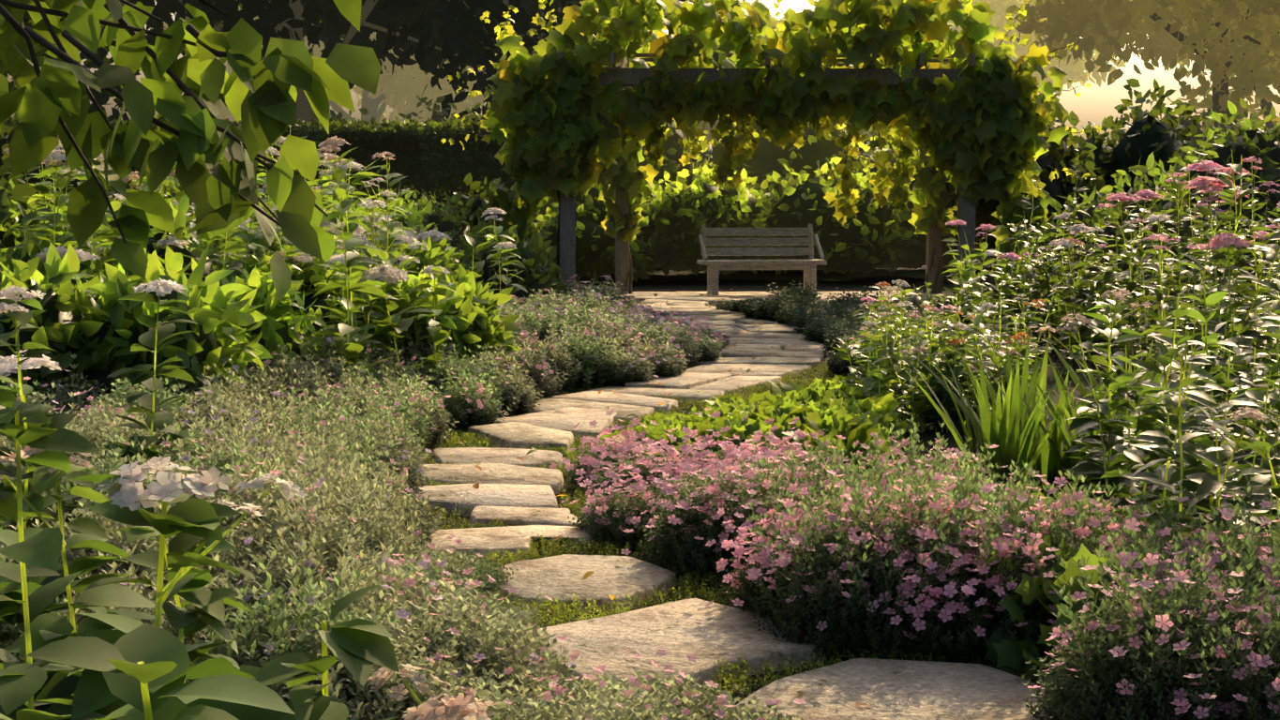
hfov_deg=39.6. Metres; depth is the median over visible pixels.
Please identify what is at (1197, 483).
tall perennials
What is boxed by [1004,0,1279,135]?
gold tree crown
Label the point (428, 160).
clipped hedge
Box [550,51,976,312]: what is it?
pergola frame
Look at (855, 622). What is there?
pink flower shrub
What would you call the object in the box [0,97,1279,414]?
shrubs
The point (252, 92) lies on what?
branch
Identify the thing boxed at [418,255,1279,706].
terrain
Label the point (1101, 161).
shrubs
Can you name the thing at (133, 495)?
flowers
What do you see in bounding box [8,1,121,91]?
tree crown
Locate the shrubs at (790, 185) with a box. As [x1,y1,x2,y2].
[533,116,984,282]
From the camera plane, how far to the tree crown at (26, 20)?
24.72 m
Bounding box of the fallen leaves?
[421,301,874,719]
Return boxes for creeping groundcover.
[415,356,1069,705]
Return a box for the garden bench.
[696,224,827,295]
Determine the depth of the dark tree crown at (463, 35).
36.89 m
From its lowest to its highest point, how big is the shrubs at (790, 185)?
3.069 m
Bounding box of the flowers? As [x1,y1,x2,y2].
[0,123,1279,719]
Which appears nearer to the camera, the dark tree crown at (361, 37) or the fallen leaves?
the fallen leaves
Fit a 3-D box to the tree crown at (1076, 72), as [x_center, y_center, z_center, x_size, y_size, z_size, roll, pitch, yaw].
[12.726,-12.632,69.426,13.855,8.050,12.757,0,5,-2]
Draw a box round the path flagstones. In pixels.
[412,296,1065,719]
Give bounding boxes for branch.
[0,0,381,301]
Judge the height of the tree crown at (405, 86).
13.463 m
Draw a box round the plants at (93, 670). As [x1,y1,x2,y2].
[0,291,399,719]
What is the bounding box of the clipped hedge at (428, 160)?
[0,116,535,222]
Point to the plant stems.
(163, 594)
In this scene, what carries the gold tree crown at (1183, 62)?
attached to the tree wood
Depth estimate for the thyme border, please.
5.30 m
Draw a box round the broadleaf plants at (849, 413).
[593,296,1279,691]
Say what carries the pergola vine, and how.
on the pergola frame
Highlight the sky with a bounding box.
[6,0,1279,145]
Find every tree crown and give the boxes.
[0,0,143,92]
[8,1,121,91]
[16,0,580,122]
[163,6,496,123]
[300,0,739,90]
[630,25,871,142]
[735,0,909,138]
[933,0,1125,96]
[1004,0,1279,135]
[1062,1,1253,90]
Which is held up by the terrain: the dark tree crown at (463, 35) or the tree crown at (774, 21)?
the tree crown at (774, 21)
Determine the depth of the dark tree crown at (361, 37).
43.75 m
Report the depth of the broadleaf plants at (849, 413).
8.19 m
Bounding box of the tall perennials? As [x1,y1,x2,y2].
[4,135,1279,559]
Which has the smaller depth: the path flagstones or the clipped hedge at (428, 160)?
the path flagstones
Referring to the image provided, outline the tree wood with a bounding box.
[12,0,1279,133]
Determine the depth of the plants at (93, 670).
2.50 m
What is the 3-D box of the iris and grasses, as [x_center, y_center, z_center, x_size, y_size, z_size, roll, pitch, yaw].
[2.437,-0.245,11.009,1.435,1.010,8.453,1,5,13]
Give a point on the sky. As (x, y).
(1094, 102)
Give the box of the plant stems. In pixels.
[1,126,1279,719]
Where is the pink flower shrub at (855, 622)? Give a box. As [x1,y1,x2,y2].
[565,417,1279,719]
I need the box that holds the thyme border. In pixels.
[0,275,958,719]
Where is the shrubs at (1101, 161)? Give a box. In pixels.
[0,78,1248,281]
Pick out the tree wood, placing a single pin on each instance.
(304, 108)
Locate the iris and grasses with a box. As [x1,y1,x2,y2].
[906,231,1187,501]
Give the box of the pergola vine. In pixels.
[440,0,1101,312]

